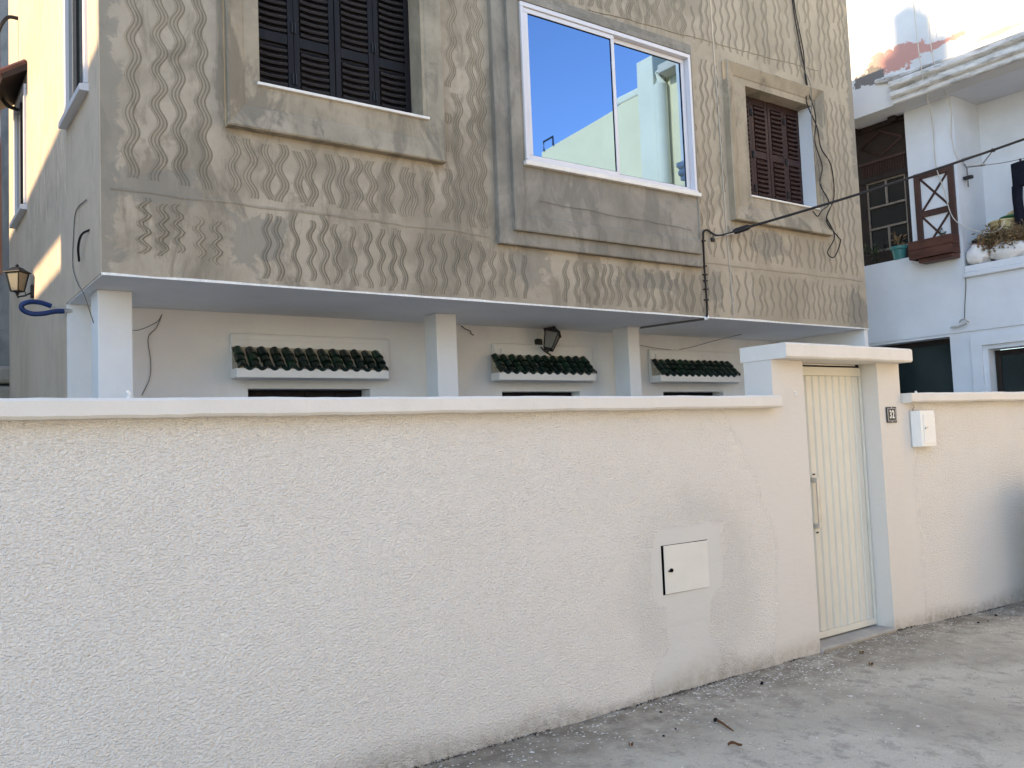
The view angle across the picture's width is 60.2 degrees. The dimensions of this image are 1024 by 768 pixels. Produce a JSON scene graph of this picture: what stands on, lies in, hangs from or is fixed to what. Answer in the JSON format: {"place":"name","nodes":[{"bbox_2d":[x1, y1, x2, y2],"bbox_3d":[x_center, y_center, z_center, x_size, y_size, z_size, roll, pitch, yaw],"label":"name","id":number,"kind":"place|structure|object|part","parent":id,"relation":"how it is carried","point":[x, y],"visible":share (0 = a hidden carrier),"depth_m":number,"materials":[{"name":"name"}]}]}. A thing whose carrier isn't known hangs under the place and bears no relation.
{"place":"outdoors","nodes":[
{"label":"outdoors","id":0,"kind":"place"},
{"bbox_2d":[0,65,2,274],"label":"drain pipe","id":1,"kind":"object","parent":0,"point":[1,270],"visible":0.89,"depth_m":9.18,"materials":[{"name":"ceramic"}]},
{"bbox_2d":[0,0,9,365],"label":"back building","id":2,"kind":"structure","parent":0,"point":[4,286],"depth_m":10.64,"materials":[{"name":"white paint"}]},
{"bbox_2d":[0,366,9,397],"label":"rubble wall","id":3,"kind":"structure","parent":0,"point":[4,381],"depth_m":9.44,"materials":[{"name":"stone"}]},
{"bbox_2d":[419,601,1023,767],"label":"ground","id":4,"kind":"structure","parent":0,"point":[975,729],"depth_m":4.79,"materials":[{"name":"concrete"}]},
{"bbox_2d":[0,0,868,397],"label":"house","id":5,"kind":"structure","parent":4,"relation":"on","point":[336,198],"depth_m":7.01,"materials":[{"name":"paint"}]},
{"bbox_2d":[0,15,18,111],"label":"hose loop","id":6,"kind":"object","parent":5,"relation":"attached to","point":[2,23],"visible":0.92,"depth_m":8.39,"materials":[{"name":"black rubber"}]},
{"bbox_2d":[9,83,26,228],"bbox_3d":[-4.564,-2.106,8.258,0.155,1.160,0.800,0,-5,-36],"label":"window","id":7,"kind":"structure","parent":5,"relation":"in","point":[19,118],"depth_m":8.24,"materials":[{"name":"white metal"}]},
{"bbox_2d":[3,264,33,297],"bbox_3d":[-4.165,-0.872,7.489,0.188,0.294,0.188,-3,-4,9],"label":"wall lantern","id":8,"kind":"object","parent":5,"relation":"attached to","point":[17,276],"depth_m":7.44,"materials":[{"name":"black metal"}]},
{"bbox_2d":[19,299,72,316],"bbox_3d":[-3.213,-0.520,6.094,0.337,0.118,0.044,0,-5,-36],"label":"blue loop","id":9,"kind":"object","parent":5,"relation":"attached to","point":[58,310],"visible":1,"depth_m":6.06,"materials":[{"name":"plastic"}]},
{"bbox_2d":[58,0,88,129],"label":"window","id":10,"kind":"structure","parent":5,"relation":"in","point":[75,26],"depth_m":5.93,"materials":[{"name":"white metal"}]},
{"bbox_2d":[72,199,93,322],"bbox_3d":[-2.788,-0.783,5.784,0.091,0.773,0.492,0,-5,-36],"label":"side wire","id":11,"kind":"object","parent":5,"relation":"attached to","point":[72,258],"visible":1,"depth_m":5.88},
{"bbox_2d":[77,229,89,261],"bbox_3d":[-2.722,-0.882,5.602,0.044,0.166,0.275,1,-5,-42],"label":"side wire","id":12,"kind":"object","parent":5,"relation":"attached to","point":[79,240],"visible":0.98,"depth_m":5.63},
{"bbox_2d":[142,315,161,394],"bbox_3d":[-2.641,-0.216,6.479,0.155,0.602,0.006,0,-5,-36],"label":"porch wire","id":13,"kind":"object","parent":5,"relation":"attached to","point":[150,356],"visible":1,"depth_m":6.47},
{"bbox_2d":[534,326,560,355],"bbox_3d":[0.344,-0.411,8.490,0.273,0.298,0.203,-3,-4,11],"label":"wall lantern","id":14,"kind":"object","parent":5,"relation":"attached to","point":[552,336],"depth_m":8.41,"materials":[{"name":"black metal"}]},
{"bbox_2d":[519,1,698,191],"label":"window","id":15,"kind":"structure","parent":5,"relation":"in","point":[597,99],"depth_m":7.63,"materials":[{"name":"white metal"}]},
{"bbox_2d":[640,315,708,328],"bbox_3d":[1.550,-0.594,8.485,0.758,0.052,0.054,-5,-5,40],"label":"conduit","id":16,"kind":"object","parent":5,"relation":"attached to","point":[705,318],"visible":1,"depth_m":8.46,"materials":[{"name":"plastic"}]},
{"bbox_2d":[640,334,741,349],"bbox_3d":[1.917,-0.456,9.655,1.258,0.157,0.195,-1,-4,-19],"label":"porch wire","id":17,"kind":"object","parent":5,"relation":"attached to","point":[692,346],"visible":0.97,"depth_m":9.77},
{"bbox_2d":[710,0,734,317],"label":"facade wire","id":18,"kind":"object","parent":5,"relation":"attached to","point":[721,160],"visible":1,"depth_m":8.56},
{"bbox_2d":[793,0,828,216],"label":"hanging wire","id":19,"kind":"object","parent":5,"relation":"attached to","point":[815,115],"visible":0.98,"depth_m":9.41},
{"bbox_2d":[798,27,824,206],"bbox_3d":[3.192,-2.869,9.399,0.218,2.001,0.042,-1,-4,-21],"label":"hanging wire","id":20,"kind":"object","parent":5,"relation":"hanging from","point":[811,111],"visible":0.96,"depth_m":9.38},
{"bbox_2d":[792,0,840,257],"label":"hanging wire","id":21,"kind":"object","parent":5,"relation":"hanging from","point":[831,228],"visible":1,"depth_m":9.43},
{"bbox_2d":[702,138,1023,316],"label":"supply cable","id":22,"kind":"object","parent":5,"relation":"attached to","point":[741,229],"visible":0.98,"depth_m":8.56,"materials":[{"name":"rubber"}]},
{"bbox_2d":[0,342,1023,767],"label":"garden wall","id":23,"kind":"structure","parent":4,"relation":"on","point":[302,582],"depth_m":4.40,"materials":[{"name":"white paint"}]},
{"bbox_2d":[661,539,709,594],"bbox_3d":[1.043,1.133,5.501,0.409,0.296,0.138,0,-5,-36],"label":"meter cabinet","id":24,"kind":"object","parent":23,"relation":"attached to","point":[685,566],"visible":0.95,"depth_m":5.46,"materials":[{"name":"metal"}]},
{"bbox_3d":[1.081,1.129,5.458,0.393,0.290,0.004,1,-5,-36],"label":"door","id":25,"kind":"part","parent":24,"relation":"part of","materials":[{"name":"paint"}]},
{"bbox_2d":[802,363,876,638],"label":"gate","id":26,"kind":"structure","parent":23,"relation":"attached to","point":[846,598],"depth_m":6.67,"materials":[{"name":"white metal"}]},
{"bbox_2d":[886,407,896,422],"bbox_3d":[2.960,0.240,6.889,0.134,0.123,0.012,0,-5,-36],"label":"number plate","id":27,"kind":"object","parent":23,"relation":"attached to","point":[891,415],"visible":1,"depth_m":6.88,"materials":[{"name":"metal"}]},
{"bbox_2d":[909,407,936,447],"bbox_3d":[3.287,0.331,7.048,0.224,0.341,0.110,0,-5,-36],"label":"letter box","id":28,"kind":"object","parent":23,"relation":"attached to","point":[922,429],"visible":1,"depth_m":7.00,"materials":[{"name":"white metal"}]},
{"bbox_2d":[923,414,935,443],"bbox_3d":[3.317,0.355,7.018,0.166,0.231,0.005,0,-5,-36],"label":"door","id":29,"kind":"structure","parent":28,"relation":"in","point":[928,419],"depth_m":7.01,"materials":[{"name":"white metal"}]},
{"bbox_2d":[414,605,1019,767],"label":"dirt crumbs","id":30,"kind":"object","parent":4,"relation":"on","point":[513,739],"visible":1,"depth_m":5.14,"materials":[{"name":"brown soil"}]},
{"bbox_2d":[713,718,733,730],"bbox_3d":[1.129,1.817,4.714,0.027,0.022,0.200,-1,-4,-16],"label":"twig","id":31,"kind":"object","parent":4,"relation":"on","point":[719,721],"visible":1,"depth_m":4.74,"materials":[{"name":"brown plant"}]},
{"bbox_2d":[430,607,1022,767],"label":"paint flecks","id":32,"kind":"object","parent":4,"relation":"on","point":[825,658],"visible":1,"depth_m":5.32,"materials":[{"name":"white paint"}]},
{"bbox_2d":[727,741,741,745],"bbox_3d":[1.111,1.794,4.402,0.075,0.028,0.022,-2,-4,-4],"label":"dead leaf","id":33,"kind":"object","parent":4,"relation":"on","point":[733,742],"visible":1,"depth_m":4.40,"materials":[{"name":"brown plant"}]},
{"bbox_2d":[820,625,895,652],"bbox_3d":[2.417,1.907,6.590,0.916,0.090,0.434,0,-5,-36],"label":"doorstep","id":34,"kind":"object","parent":4,"relation":"on","point":[834,642],"visible":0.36,"depth_m":6.47,"materials":[{"name":"concrete"}]},
{"bbox_2d":[846,0,1023,393],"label":"neighbour house","id":35,"kind":"structure","parent":4,"relation":"on","point":[916,308],"depth_m":10.68,"materials":[{"name":"white paint"}]},
{"bbox_2d":[863,242,887,263],"bbox_3d":[4.725,-1.686,11.408,0.336,0.327,0.413,0,-5,-36],"label":"potted plant","id":36,"kind":"object","parent":35,"relation":"on","point":[870,249],"visible":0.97,"depth_m":11.39,"materials":[{"name":"green plant"}]},
{"bbox_2d":[855,114,912,265],"bbox_3d":[4.549,-2.428,11.669,0.090,1.828,1.550,0,-5,-36],"label":"window","id":37,"kind":"structure","parent":35,"relation":"in","point":[886,210],"depth_m":11.33,"materials":[{"name":"black glass"}]},
{"bbox_2d":[890,245,907,259],"bbox_3d":[4.894,-1.648,11.145,0.232,0.165,0.232,0,-5,-36],"label":"flower pot","id":38,"kind":"object","parent":35,"relation":"on","point":[898,251],"visible":0.87,"depth_m":11.07,"materials":[{"name":"teal plastic"}]},
{"bbox_2d":[890,231,906,244],"bbox_3d":[4.881,-1.808,11.153,0.200,0.230,0.132,-4,-4,21],"label":"potted plant","id":39,"kind":"object","parent":38,"relation":"in","point":[896,238],"visible":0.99,"depth_m":11.15,"materials":[{"name":"green plant"}]},
{"bbox_2d":[882,338,953,393],"bbox_3d":[4.895,0.343,11.357,0.050,1.675,1.790,0,-5,-36],"label":"window","id":40,"kind":"structure","parent":35,"relation":"in","point":[930,370],"depth_m":10.98,"materials":[{"name":"black glass"}]},
{"bbox_2d":[908,233,960,263],"bbox_3d":[5.073,-1.609,10.615,0.194,0.275,0.540,0,-5,-36],"label":"planter box","id":41,"kind":"object","parent":35,"relation":"attached to","point":[945,247],"visible":1,"depth_m":10.52,"materials":[{"name":"wood"}]},
{"bbox_2d":[913,165,958,239],"bbox_3d":[5.128,-2.091,10.685,0.036,1.020,0.495,0,-5,-36],"label":"cross braced shutter","id":42,"kind":"object","parent":35,"relation":"attached to","point":[933,216],"visible":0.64,"depth_m":10.69,"materials":[{"name":"brown wood"}]},
{"bbox_2d":[926,0,985,164],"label":"neighbour wire","id":43,"kind":"object","parent":35,"relation":"attached to","point":[944,91],"visible":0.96,"depth_m":10.36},
{"bbox_2d":[913,0,1004,232],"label":"neighbour wire","id":44,"kind":"object","parent":35,"relation":"attached to","point":[933,133],"visible":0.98,"depth_m":10.46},
{"bbox_2d":[950,318,969,328],"bbox_3d":[5.292,-0.716,10.425,0.067,0.102,0.212,1,-5,-42],"label":"pipe clamp","id":45,"kind":"object","parent":35,"relation":"attached to","point":[959,325],"visible":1,"depth_m":10.40,"materials":[{"name":"metal"}]},
{"bbox_2d":[964,266,965,317],"bbox_3d":[5.333,-1.075,10.406,0.015,0.621,0.059,0,-5,-36],"label":"neighbour wire","id":46,"kind":"object","parent":35,"relation":"attached to","point":[965,297],"visible":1,"depth_m":10.40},
{"bbox_2d":[966,244,990,264],"bbox_3d":[5.457,-1.521,10.343,0.203,0.249,0.269,0,-5,-36],"label":"sack","id":47,"kind":"object","parent":35,"relation":"on","point":[975,254],"visible":0.92,"depth_m":10.27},
{"bbox_2d":[963,148,995,186],"bbox_3d":[5.505,-2.545,10.417,0.065,0.379,0.377,1,-5,-39],"label":"clothesline bracket","id":48,"kind":"object","parent":35,"relation":"attached to","point":[967,177],"visible":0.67,"depth_m":10.49,"materials":[{"name":"black metal"}]},
{"bbox_3d":[6.014,-2.606,9.738,0.019,0.057,1.571,0,-5,-36],"label":"clothes line","id":49,"kind":"object","parent":48,"relation":"attached to","visible":0},
{"bbox_2d":[1011,158,1023,237],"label":"trousers","id":50,"kind":"object","parent":49,"relation":"hanging from","point":[1017,171],"visible":0.81,"depth_m":10.05,"materials":[{"name":"blue fabric"}]},
{"bbox_2d":[971,219,1023,253],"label":"dried plant","id":51,"kind":"object","parent":35,"relation":"on","point":[1015,232],"visible":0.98,"depth_m":10.07,"materials":[{"name":"brown plant"}]},
{"bbox_2d":[986,217,1013,232],"bbox_3d":[5.780,-1.817,10.340,0.360,0.176,0.360,-3,-4,9],"label":"basket","id":52,"kind":"object","parent":35,"relation":"on","point":[1007,222],"visible":0.42,"depth_m":10.22,"materials":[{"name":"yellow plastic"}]},
{"bbox_2d":[1000,214,1013,218],"bbox_3d":[5.895,-1.933,10.335,0.340,0.056,0.340,-3,-4,9],"label":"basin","id":53,"kind":"object","parent":52,"relation":"on","point":[1009,216],"visible":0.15,"depth_m":10.25,"materials":[{"name":"green plastic"}]},
{"bbox_2d":[987,239,1023,259],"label":"sack","id":54,"kind":"object","parent":35,"relation":"on","point":[1005,252],"visible":0.88,"depth_m":9.99,"materials":[{"name":"white fabric"}]},
{"bbox_2d":[995,348,1023,391],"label":"window","id":55,"kind":"structure","parent":35,"relation":"in","point":[1009,362],"depth_m":10.13,"materials":[{"name":"black glass"}]},
{"bbox_2d":[971,242,995,261],"bbox_3d":[5.594,-1.535,10.433,0.170,0.280,0.250,0,-5,-36],"label":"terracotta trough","id":56,"kind":"object","parent":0,"point":[978,243],"visible":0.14,"depth_m":10.36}
]}

